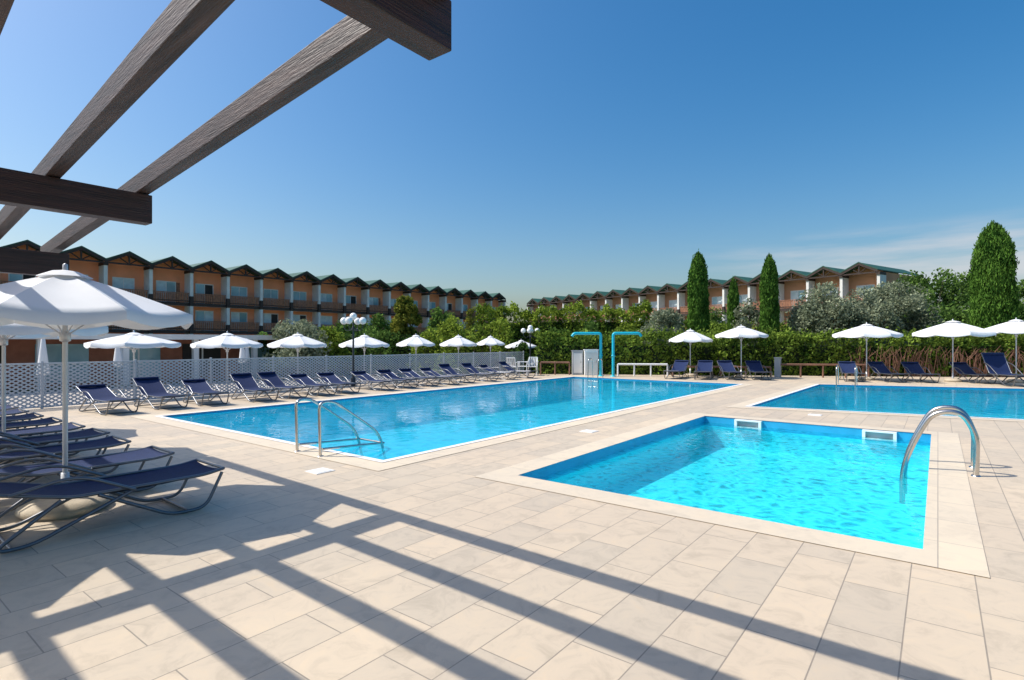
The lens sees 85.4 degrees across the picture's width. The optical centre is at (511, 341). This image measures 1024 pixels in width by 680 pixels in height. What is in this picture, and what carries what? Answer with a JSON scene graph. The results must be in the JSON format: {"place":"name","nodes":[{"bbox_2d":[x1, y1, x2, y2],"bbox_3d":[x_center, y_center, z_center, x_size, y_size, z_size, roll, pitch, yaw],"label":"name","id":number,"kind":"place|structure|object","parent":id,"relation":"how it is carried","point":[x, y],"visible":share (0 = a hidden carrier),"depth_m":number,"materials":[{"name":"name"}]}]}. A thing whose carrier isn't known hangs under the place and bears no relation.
{"place":"outdoors","nodes":[
{"label":"outdoors","id":0,"kind":"place"},
{"bbox_2d":[0,376,283,393],"bbox_3d":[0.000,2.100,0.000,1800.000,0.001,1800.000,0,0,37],"label":"ground","id":1,"kind":"structure","parent":0,"point":[108,386],"depth_m":25.59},
{"bbox_2d":[0,334,292,391],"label":"pool bar building","id":2,"kind":"structure","parent":1,"relation":"on","point":[22,350],"depth_m":27.25,"materials":[{"name":"beige paint"}]},
{"bbox_2d":[0,344,291,382],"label":"windows","id":3,"kind":"structure","parent":2,"relation":"in","point":[76,352],"depth_m":28.37,"materials":[{"name":"white paint"}]},
{"bbox_2d":[0,245,498,336],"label":"walls","id":4,"kind":"structure","parent":1,"relation":"on","point":[90,269],"depth_m":58.62,"materials":[{"name":"paint"}]},
{"bbox_2d":[0,281,503,335],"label":"balconies","id":5,"kind":"structure","parent":4,"relation":"attached to","point":[173,298],"depth_m":58.23,"materials":[{"name":"brown paint"}]},
{"bbox_2d":[8,274,495,348],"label":"windows","id":6,"kind":"structure","parent":4,"relation":"attached to","point":[129,283],"depth_m":59.06,"materials":[{"name":"grey glass"}]},
{"bbox_2d":[1,240,505,299],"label":"roof","id":7,"kind":"structure","parent":4,"relation":"on","point":[347,280],"depth_m":63.74,"materials":[{"name":"green metal"}]},
{"bbox_2d":[3,241,505,300],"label":"timbers","id":8,"kind":"object","parent":7,"relation":"attached to","point":[160,262],"visible":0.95,"depth_m":57.56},
{"bbox_2d":[257,318,331,378],"bbox_3d":[-11.993,0.650,30.819,3.689,3.967,3.469,0,0,37],"label":"shrub","id":9,"kind":"object","parent":1,"relation":"on","point":[305,328],"visible":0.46,"depth_m":30.53,"materials":[{"name":"green plant"}]},
{"bbox_2d":[98,262,505,334],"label":"columns","id":10,"kind":"structure","parent":1,"relation":"on","point":[225,289],"depth_m":62.60,"materials":[{"name":"paint"}]},
{"bbox_2d":[313,325,351,374],"bbox_3d":[-10.690,0.801,33.070,2.242,3.647,2.465,0,0,25],"label":"shrub","id":11,"kind":"object","parent":1,"relation":"on","point":[333,335],"visible":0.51,"depth_m":32.77,"materials":[{"name":"green plant"}]},
{"bbox_2d":[332,318,368,348],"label":"broadleaf tree","id":12,"kind":"object","parent":1,"relation":"on","point":[340,327],"visible":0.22,"depth_m":49.16,"materials":[{"name":"green plant"}]},
{"bbox_2d":[364,313,391,337],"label":"broadleaf tree","id":13,"kind":"object","parent":1,"relation":"on","point":[379,322],"visible":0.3,"depth_m":51.66,"materials":[{"name":"green plant"}]},
{"bbox_2d":[367,329,399,375],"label":"shrub","id":14,"kind":"object","parent":1,"relation":"on","point":[384,336],"visible":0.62,"depth_m":33.72,"materials":[{"name":"green plant"}]},
{"bbox_2d":[275,322,503,375],"bbox_3d":[-7.857,0.530,34.983,14.967,3.563,2.031,0,0,8],"label":"hedge","id":15,"kind":"object","parent":1,"relation":"on","point":[401,350],"visible":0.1,"depth_m":34.58,"materials":[{"name":"green plant"}]},
{"bbox_2d":[390,295,422,348],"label":"magnolia tree","id":16,"kind":"object","parent":1,"relation":"on","point":[406,309],"visible":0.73,"depth_m":35.44,"materials":[{"name":"green plant"}]},
{"bbox_2d":[406,327,441,376],"bbox_3d":[-5.062,0.836,33.000,2.110,3.572,2.264,0,0,17],"label":"shrub","id":17,"kind":"object","parent":1,"relation":"on","point":[432,339],"visible":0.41,"depth_m":32.46,"materials":[{"name":"green plant"}]},
{"bbox_2d":[425,306,454,349],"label":"broadleaf tree","id":18,"kind":"object","parent":1,"relation":"on","point":[438,317],"visible":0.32,"depth_m":53.50,"materials":[{"name":"green plant"}]},
{"bbox_2d":[434,314,478,378],"bbox_3d":[-3.095,0.537,30.829,2.623,4.182,3.473,0,0,-20],"label":"shrub","id":19,"kind":"object","parent":1,"relation":"on","point":[448,329],"visible":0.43,"depth_m":30.40,"materials":[{"name":"green plant"}]},
{"bbox_2d":[464,307,477,334],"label":"shrub","id":20,"kind":"object","parent":1,"relation":"on","point":[468,320],"visible":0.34,"depth_m":51.75,"materials":[{"name":"green plant"}]},
{"bbox_2d":[470,322,493,375],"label":"shrub","id":21,"kind":"object","parent":1,"relation":"on","point":[483,348],"visible":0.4,"depth_m":32.79,"materials":[{"name":"green plant"}]},
{"bbox_2d":[481,317,516,372],"bbox_3d":[-0.638,0.598,32.125,1.998,4.054,2.636,0,0,-35],"label":"shrub","id":22,"kind":"object","parent":1,"relation":"on","point":[501,329],"visible":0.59,"depth_m":31.62,"materials":[{"name":"green plant"}]},
{"bbox_2d":[511,341,533,372],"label":"shrub","id":23,"kind":"object","parent":1,"relation":"on","point":[522,347],"visible":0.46,"depth_m":29.72,"materials":[{"name":"green plant"}]},
{"bbox_2d":[475,299,652,373],"bbox_3d":[3.212,-0.195,34.822,11.075,5.024,2.679,0,0,7],"label":"tall hedge","id":24,"kind":"object","parent":1,"relation":"on","point":[518,325],"visible":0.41,"depth_m":34.18,"materials":[{"name":"green plant"}]},
{"bbox_2d":[636,308,691,345],"bbox_3d":[8.220,0.416,30.433,2.997,4.584,2.888,0,0,37],"label":"olive tree","id":25,"kind":"object","parent":1,"relation":"on","point":[662,319],"visible":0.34,"depth_m":29.81,"materials":[{"name":"green plant"}]},
{"bbox_2d":[686,249,710,345],"bbox_3d":[10.383,-1.316,31.014,1.398,7.831,1.378,0,0,37],"label":"cypress tree","id":26,"kind":"object","parent":1,"relation":"on","point":[698,307],"visible":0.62,"depth_m":30.63,"materials":[{"name":"green plant"}]},
{"bbox_2d":[527,271,885,328],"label":"columns","id":27,"kind":"structure","parent":1,"relation":"on","point":[844,284],"depth_m":69.86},
{"bbox_2d":[709,307,726,334],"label":"shrub","id":28,"kind":"object","parent":1,"relation":"on","point":[713,316],"visible":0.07,"depth_m":43.86,"materials":[{"name":"green plant"}]},
{"bbox_2d":[534,267,911,323],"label":"walls","id":29,"kind":"structure","parent":1,"relation":"on","point":[854,280],"depth_m":64.47,"materials":[{"name":"paint"}]},
{"bbox_2d":[529,296,863,331],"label":"balconies","id":30,"kind":"structure","parent":29,"relation":"attached to","point":[787,304],"depth_m":70.35,"materials":[{"name":"orange paint"}]},
{"bbox_2d":[559,284,874,322],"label":"windows","id":31,"kind":"structure","parent":29,"relation":"attached to","point":[742,298],"depth_m":69.22,"materials":[{"name":"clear glass"}]},
{"bbox_2d":[529,262,915,303],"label":"roof","id":32,"kind":"structure","parent":29,"relation":"on","point":[881,268],"depth_m":70.28,"materials":[{"name":"green metal"}]},
{"bbox_2d":[527,263,877,304],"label":"timbers","id":33,"kind":"object","parent":32,"relation":"attached to","point":[796,273],"visible":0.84,"depth_m":69.67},
{"bbox_2d":[726,278,739,329],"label":"cypress tree","id":34,"kind":"object","parent":1,"relation":"on","point":[733,295],"visible":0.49,"depth_m":32.80,"materials":[{"name":"green plant"}]},
{"bbox_2d":[731,297,759,345],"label":"olive tree","id":35,"kind":"object","parent":1,"relation":"on","point":[748,311],"visible":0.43,"depth_m":31.92,"materials":[{"name":"green plant"}]},
{"bbox_2d":[758,253,779,345],"bbox_3d":[14.146,-1.178,30.515,1.196,7.556,1.167,0,0,37],"label":"cypress tree","id":36,"kind":"object","parent":1,"relation":"on","point":[769,305],"visible":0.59,"depth_m":30.19,"materials":[{"name":"green plant"}]},
{"bbox_2d":[665,317,907,345],"bbox_3d":[16.415,0.275,35.002,15.535,4.065,2.417,0,0,7],"label":"tall hedge","id":37,"kind":"object","parent":1,"relation":"on","point":[780,325],"visible":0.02,"depth_m":34.64,"materials":[{"name":"green plant"}]},
{"bbox_2d":[785,281,869,345],"bbox_3d":[17.113,-0.321,30.067,4.118,6.055,4.063,0,0,37],"label":"olive tree","id":38,"kind":"object","parent":1,"relation":"on","point":[819,311],"visible":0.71,"depth_m":29.32,"materials":[{"name":"green plant"}]},
{"bbox_2d":[830,286,904,345],"bbox_3d":[18.722,-0.146,29.431,3.474,5.705,3.156,0,0,37],"label":"olive tree","id":39,"kind":"object","parent":1,"relation":"on","point":[882,316],"visible":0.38,"depth_m":28.63,"materials":[{"name":"green plant"}]},
{"bbox_2d":[860,278,943,345],"bbox_3d":[21.423,-0.405,30.682,3.875,6.222,3.672,0,0,-24],"label":"olive tree","id":40,"kind":"object","parent":1,"relation":"on","point":[912,304],"visible":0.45,"depth_m":30.11,"materials":[{"name":"green plant"}]},
{"bbox_2d":[889,267,971,316],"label":"broadleaf tree","id":41,"kind":"object","parent":1,"relation":"on","point":[939,289],"visible":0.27,"depth_m":45.54,"materials":[{"name":"green plant"}]},
{"bbox_2d":[921,301,970,345],"bbox_3d":[29.417,-0.080,37.057,5.236,5.574,5.242,0,0,37],"label":"broadleaf tree","id":42,"kind":"object","parent":1,"relation":"on","point":[959,314],"visible":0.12,"depth_m":36.65,"materials":[{"name":"green plant"}]},
{"bbox_2d":[942,270,970,317],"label":"broadleaf tree","id":43,"kind":"object","parent":1,"relation":"on","point":[963,285],"visible":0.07,"depth_m":46.70,"materials":[{"name":"green plant"}]},
{"bbox_2d":[966,220,1021,345],"bbox_3d":[23.840,-1.738,27.477,2.070,8.676,2.092,0,0,-8],"label":"cypress tree","id":44,"kind":"object","parent":1,"relation":"on","point":[993,288],"visible":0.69,"depth_m":26.99,"materials":[{"name":"green plant"}]},
{"bbox_2d":[0,375,467,408],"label":"terrace paving","id":45,"kind":"structure","parent":0,"point":[7,397],"depth_m":22.50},
{"bbox_2d":[32,339,49,408],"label":"closed umbrella","id":46,"kind":"object","parent":45,"relation":"on","point":[43,356],"visible":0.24,"depth_m":16.94,"materials":[{"name":"fabric"}]},
{"bbox_2d":[84,330,180,386],"bbox_3d":[-10.907,0.869,16.012,2.263,2.423,2.263,0,0,37],"label":"patio umbrella","id":47,"kind":"object","parent":45,"relation":"on","point":[133,340],"visible":0.81,"depth_m":15.46,"materials":[{"name":"white fabric"}]},
{"bbox_2d":[190,331,262,390],"bbox_3d":[-9.292,0.861,18.116,1.977,2.438,1.977,0,0,4],"label":"patio umbrella","id":48,"kind":"object","parent":45,"relation":"on","point":[227,340],"visible":0.85,"depth_m":17.60,"materials":[{"name":"white fabric"}]},
{"bbox_2d":[267,332,326,372],"bbox_3d":[-7.761,0.856,20.111,1.948,2.448,1.948,0,0,37],"label":"patio umbrella","id":49,"kind":"object","parent":45,"relation":"on","point":[296,341],"visible":0.76,"depth_m":19.58,"materials":[{"name":"white fabric"}]},
{"bbox_2d":[339,333,389,382],"bbox_3d":[-5.968,0.865,22.447,1.837,2.430,1.837,0,0,-38],"label":"patio umbrella","id":50,"kind":"object","parent":45,"relation":"on","point":[364,341],"visible":0.81,"depth_m":21.95,"materials":[{"name":"white fabric"}]},
{"bbox_2d":[396,335,434,349],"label":"patio umbrella","id":51,"kind":"object","parent":45,"relation":"on","point":[415,341],"visible":0.84,"depth_m":24.17,"materials":[{"name":"white fabric"}]},
{"bbox_2d":[440,334,476,373],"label":"patio umbrella","id":52,"kind":"object","parent":45,"relation":"on","point":[458,341],"visible":0.83,"depth_m":26.38,"materials":[{"name":"white fabric"}]},
{"bbox_2d":[476,335,504,372],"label":"patio umbrella","id":53,"kind":"object","parent":45,"relation":"on","point":[490,341],"visible":0.77,"depth_m":28.37,"materials":[{"name":"white fabric"}]},
{"bbox_2d":[0,373,1023,679],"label":"pool deck","id":54,"kind":"structure","parent":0,"point":[266,563],"depth_m":3.74,"materials":[{"name":"tile"}]},
{"bbox_2d":[0,412,43,435],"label":"sun lounger","id":55,"kind":"object","parent":54,"relation":"on","point":[29,416],"visible":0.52,"depth_m":9.36,"materials":[{"name":"fabric"}]},
{"bbox_2d":[0,417,61,445],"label":"sun lounger","id":56,"kind":"object","parent":54,"relation":"on","point":[31,423],"visible":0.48,"depth_m":8.69,"materials":[{"name":"fabric"}]},
{"bbox_2d":[0,422,85,446],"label":"sun lounger","id":57,"kind":"object","parent":54,"relation":"on","point":[37,430],"visible":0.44,"depth_m":8.07,"materials":[{"name":"fabric"}]},
{"bbox_2d":[0,323,108,463],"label":"patio umbrella","id":58,"kind":"object","parent":54,"relation":"on","point":[12,330],"visible":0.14,"depth_m":7.39,"materials":[{"name":"white fabric"}]},
{"bbox_2d":[0,428,109,462],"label":"sun lounger","id":59,"kind":"object","parent":54,"relation":"on","point":[38,440],"visible":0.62,"depth_m":7.40,"materials":[{"name":"fabric"}]},
{"bbox_2d":[0,435,131,476],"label":"sun lounger","id":60,"kind":"object","parent":54,"relation":"on","point":[105,443],"visible":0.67,"depth_m":6.67,"materials":[{"name":"fabric"}]},
{"bbox_2d":[0,445,174,513],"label":"sun lounger","id":61,"kind":"object","parent":54,"relation":"on","point":[142,455],"visible":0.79,"depth_m":5.83,"materials":[{"name":"fabric"}]},
{"bbox_2d":[0,263,192,520],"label":"patio umbrella","id":62,"kind":"object","parent":54,"relation":"on","point":[65,300],"visible":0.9,"depth_m":4.99,"materials":[{"name":"white fabric"}]},
{"bbox_2d":[76,384,139,414],"bbox_3d":[-9.239,1.300,12.673,1.760,0.592,0.665,0,0,33],"label":"sun lounger","id":63,"kind":"object","parent":54,"relation":"on","point":[92,393],"visible":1,"depth_m":12.86,"materials":[{"name":"fabric"}]},
{"bbox_2d":[0,458,224,553],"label":"sun lounger","id":64,"kind":"object","parent":54,"relation":"on","point":[101,485],"visible":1,"depth_m":4.87,"materials":[{"name":"fabric"}]},
{"bbox_2d":[132,376,189,409],"bbox_3d":[-8.630,1.242,13.624,1.692,0.708,0.665,0,0,35],"label":"sun lounger","id":65,"kind":"object","parent":54,"relation":"on","point":[148,387],"visible":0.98,"depth_m":13.84,"materials":[{"name":"fabric"}]},
{"bbox_2d":[181,379,228,405],"bbox_3d":[-8.007,1.300,14.456,1.760,0.592,0.665,0,0,43],"label":"sun lounger","id":66,"kind":"object","parent":54,"relation":"on","point":[199,386],"visible":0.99,"depth_m":14.70,"materials":[{"name":"fabric"}]},
{"bbox_2d":[0,0,450,275],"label":"pergola","id":67,"kind":"object","parent":54,"relation":"on","point":[177,29],"visible":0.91,"depth_m":3.53,"materials":[{"name":"brown wood"}]},
{"bbox_2d":[229,373,278,401],"bbox_3d":[-7.113,1.242,15.293,1.693,0.708,0.665,0,0,40],"label":"sun lounger","id":68,"kind":"object","parent":54,"relation":"on","point":[245,381],"visible":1,"depth_m":15.56,"materials":[{"name":"fabric"}]},
{"bbox_2d":[0,351,523,409],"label":"pool fence","id":69,"kind":"object","parent":54,"relation":"on","point":[470,358],"visible":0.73,"depth_m":16.07,"materials":[{"name":"paint"}]},
{"bbox_2d":[256,371,309,398],"bbox_3d":[-6.622,1.242,16.049,1.693,0.708,0.665,0,0,33],"label":"sun lounger","id":70,"kind":"object","parent":54,"relation":"on","point":[272,380],"visible":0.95,"depth_m":16.26,"materials":[{"name":"fabric"}]},
{"bbox_2d":[288,374,337,395],"bbox_3d":[-6.064,1.300,16.894,1.760,0.592,0.665,0,0,38],"label":"sun lounger","id":71,"kind":"object","parent":54,"relation":"on","point":[303,379],"visible":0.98,"depth_m":17.10,"materials":[{"name":"fabric"}]},
{"bbox_2d":[317,372,360,393],"bbox_3d":[-5.523,1.300,17.643,1.760,0.592,0.665,0,0,44],"label":"sun lounger","id":72,"kind":"object","parent":54,"relation":"on","point":[330,377],"visible":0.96,"depth_m":17.87,"materials":[{"name":"fabric"}]},
{"bbox_2d":[294,398,386,459],"bbox_3d":[-2.555,1.390,8.383,0.680,1.132,1.250,0,0,37],"label":"pool handrail","id":73,"kind":"object","parent":54,"relation":"on","point":[357,438],"visible":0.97,"depth_m":8.21,"materials":[{"name":"metal"}]},
{"bbox_2d":[340,313,365,386],"bbox_3d":[-5.718,0.475,20.000,0.767,3.050,0.767,0,0,-36],"label":"street lamp","id":74,"kind":"object","parent":54,"relation":"on","point":[351,318],"visible":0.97,"depth_m":19.96,"materials":[{"name":"metal"}]},
{"bbox_2d":[350,371,397,390],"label":"sun lounger","id":75,"kind":"object","parent":54,"relation":"on","point":[364,376],"visible":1,"depth_m":18.84,"materials":[{"name":"fabric"}]},
{"bbox_2d":[376,369,419,388],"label":"sun lounger","id":76,"kind":"object","parent":54,"relation":"on","point":[388,374],"visible":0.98,"depth_m":19.79,"materials":[{"name":"fabric"}]},
{"bbox_2d":[398,368,440,386],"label":"sun lounger","id":77,"kind":"object","parent":54,"relation":"on","point":[409,373],"visible":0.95,"depth_m":20.61,"materials":[{"name":"fabric"}]},
{"bbox_2d":[419,368,461,384],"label":"sun lounger","id":78,"kind":"object","parent":54,"relation":"on","point":[430,372],"visible":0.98,"depth_m":21.23,"materials":[{"name":"fabric"}]},
{"bbox_2d":[132,376,753,470],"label":"swimming pool","id":79,"kind":"structure","parent":54,"relation":"in","point":[414,426],"depth_m":16.17,"materials":[{"name":"liquid"}]},
{"bbox_2d":[437,364,476,382],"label":"sun lounger","id":80,"kind":"object","parent":54,"relation":"on","point":[448,369],"visible":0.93,"depth_m":22.27,"materials":[{"name":"fabric"}]},
{"bbox_2d":[460,363,498,381],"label":"sun lounger","id":81,"kind":"object","parent":54,"relation":"on","point":[470,368],"visible":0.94,"depth_m":23.15,"materials":[{"name":"fabric"}]},
{"bbox_2d":[478,365,517,379],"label":"sun lounger","id":82,"kind":"object","parent":54,"relation":"on","point":[487,368],"visible":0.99,"depth_m":24.11,"materials":[{"name":"fabric"}]},
{"bbox_2d":[571,350,582,374],"bbox_3d":[3.200,1.005,27.190,0.540,1.190,0.460,0,0,0],"label":"equipment cabinet","id":83,"kind":"object","parent":54,"relation":"on","point":[577,362],"visible":1,"depth_m":26.98,"materials":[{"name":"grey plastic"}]},
{"bbox_2d":[571,332,603,375],"bbox_3d":[3.529,0.568,26.034,1.538,2.065,0.275,0,0,3],"label":"shower pipe","id":84,"kind":"object","parent":54,"relation":"on","point":[600,345],"visible":0.94,"depth_m":25.94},
{"bbox_2d":[583,349,598,374],"bbox_3d":[3.829,0.980,26.890,0.690,1.240,0.460,0,0,0],"label":"equipment cabinet","id":85,"kind":"object","parent":54,"relation":"on","point":[591,353],"visible":0.95,"depth_m":26.68,"materials":[{"name":"metal"}]},
{"bbox_2d":[610,332,641,376],"bbox_3d":[5.272,0.568,25.566,1.485,2.065,0.275,0,0,3],"label":"shower pipe","id":86,"kind":"object","parent":54,"relation":"on","point":[613,346],"visible":1,"depth_m":25.55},
{"bbox_2d":[617,363,667,375],"bbox_3d":[6.123,1.302,26.050,2.356,0.595,0.090,0,0,8],"label":"railing","id":87,"kind":"object","parent":54,"relation":"on","point":[634,364],"visible":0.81,"depth_m":26.04,"materials":[{"name":"metal"}]},
{"bbox_2d":[664,360,688,378],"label":"sun lounger","id":88,"kind":"object","parent":54,"relation":"on","point":[680,365],"visible":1,"depth_m":24.94,"materials":[{"name":"fabric"}]},
{"bbox_2d":[669,328,712,375],"bbox_3d":[8.351,0.479,26.000,1.901,2.241,1.901,0,0,-33],"label":"patio umbrella","id":89,"kind":"object","parent":54,"relation":"on","point":[690,336],"visible":0.95,"depth_m":25.52,"materials":[{"name":"white fabric"}]},
{"bbox_2d":[694,360,712,379],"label":"sun lounger","id":90,"kind":"object","parent":54,"relation":"on","point":[704,366],"visible":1,"depth_m":24.61,"materials":[{"name":"fabric"}]},
{"bbox_2d":[713,350,734,375],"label":"shrub","id":91,"kind":"object","parent":54,"relation":"on","point":[721,356],"visible":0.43,"depth_m":26.27,"materials":[{"name":"green plant"}]},
{"bbox_2d":[717,360,745,379],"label":"sun lounger","id":92,"kind":"object","parent":54,"relation":"on","point":[726,366],"visible":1,"depth_m":24.40,"materials":[{"name":"fabric"}]},
{"bbox_2d":[474,413,989,577],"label":"pool","id":93,"kind":"structure","parent":54,"relation":"in","point":[830,484],"depth_m":8.19,"materials":[{"name":"liquid"}]},
{"bbox_2d":[715,324,768,377],"bbox_3d":[10.241,0.405,24.800,2.057,2.389,2.057,0,0,5],"label":"patio umbrella","id":94,"kind":"object","parent":54,"relation":"on","point":[741,331],"visible":0.97,"depth_m":24.32,"materials":[{"name":"white fabric"}]},
{"bbox_2d":[745,360,771,379],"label":"sun lounger","id":95,"kind":"object","parent":54,"relation":"on","point":[755,367],"visible":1,"depth_m":24.30,"materials":[{"name":"fabric"}]},
{"bbox_2d":[534,324,1023,376],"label":"hedge","id":96,"kind":"object","parent":54,"relation":"on","point":[808,353],"depth_m":26.50,"materials":[{"name":"plant"}]},
{"bbox_2d":[781,363,869,377],"bbox_3d":[13.949,1.288,24.900,3.831,0.625,0.090,0,0,9],"label":"railing","id":97,"kind":"object","parent":54,"relation":"on","point":[801,365],"visible":0.69,"depth_m":24.88,"materials":[{"name":"brown wood"}]},
{"bbox_2d":[838,361,865,381],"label":"sun lounger","id":98,"kind":"object","parent":54,"relation":"on","point":[847,367],"visible":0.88,"depth_m":23.32,"materials":[{"name":"fabric"}]},
{"bbox_2d":[832,322,902,379],"bbox_3d":[14.948,0.385,23.400,2.349,2.431,2.349,0,0,15],"label":"patio umbrella","id":99,"kind":"object","parent":54,"relation":"on","point":[866,330],"visible":1,"depth_m":22.90,"materials":[{"name":"white fabric"}]},
{"bbox_2d":[727,383,1023,421],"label":"swimming pool","id":100,"kind":"structure","parent":54,"relation":"in","point":[993,403],"depth_m":17.54,"materials":[{"name":"liquid"}]},
{"bbox_2d":[867,362,909,381],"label":"sun lounger","id":101,"kind":"object","parent":54,"relation":"on","point":[878,368],"visible":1,"depth_m":22.97,"materials":[{"name":"fabric"}]},
{"bbox_2d":[901,362,939,382],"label":"sun lounger","id":102,"kind":"object","parent":54,"relation":"on","point":[910,368],"visible":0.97,"depth_m":22.77,"materials":[{"name":"fabric"}]},
{"bbox_2d":[899,405,980,503],"bbox_3d":[5.432,1.436,7.063,0.801,1.228,0.680,0,0,37],"label":"pool handrail","id":103,"kind":"object","parent":54,"relation":"on","point":[931,414],"visible":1,"depth_m":6.95,"materials":[{"name":"metal"}]},
{"bbox_2d":[912,319,995,381],"bbox_3d":[17.788,0.335,22.400,2.647,2.530,2.647,0,0,37],"label":"patio umbrella","id":104,"kind":"object","parent":54,"relation":"on","point":[952,329],"visible":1,"depth_m":21.84,"materials":[{"name":"white fabric"}]},
{"bbox_2d":[949,362,997,383],"bbox_3d":[18.186,1.211,21.937,0.722,0.769,1.840,0,0,8],"label":"sun lounger","id":105,"kind":"object","parent":54,"relation":"on","point":[964,368],"visible":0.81,"depth_m":22.36,"materials":[{"name":"fabric"}]},
{"bbox_2d":[978,353,1023,386],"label":"sun lounger","id":106,"kind":"object","parent":54,"relation":"on","point":[996,364],"visible":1,"depth_m":21.02,"materials":[{"name":"fabric"}]},
{"bbox_2d":[985,318,1023,382],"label":"patio umbrella","id":107,"kind":"object","parent":54,"relation":"on","point":[1015,326],"visible":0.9,"depth_m":21.76,"materials":[{"name":"white fabric"}]},
{"bbox_2d":[0,0,1023,321],"label":"sky","id":108,"kind":"structure","parent":0,"point":[556,147],"materials":[{"name":"blue"}]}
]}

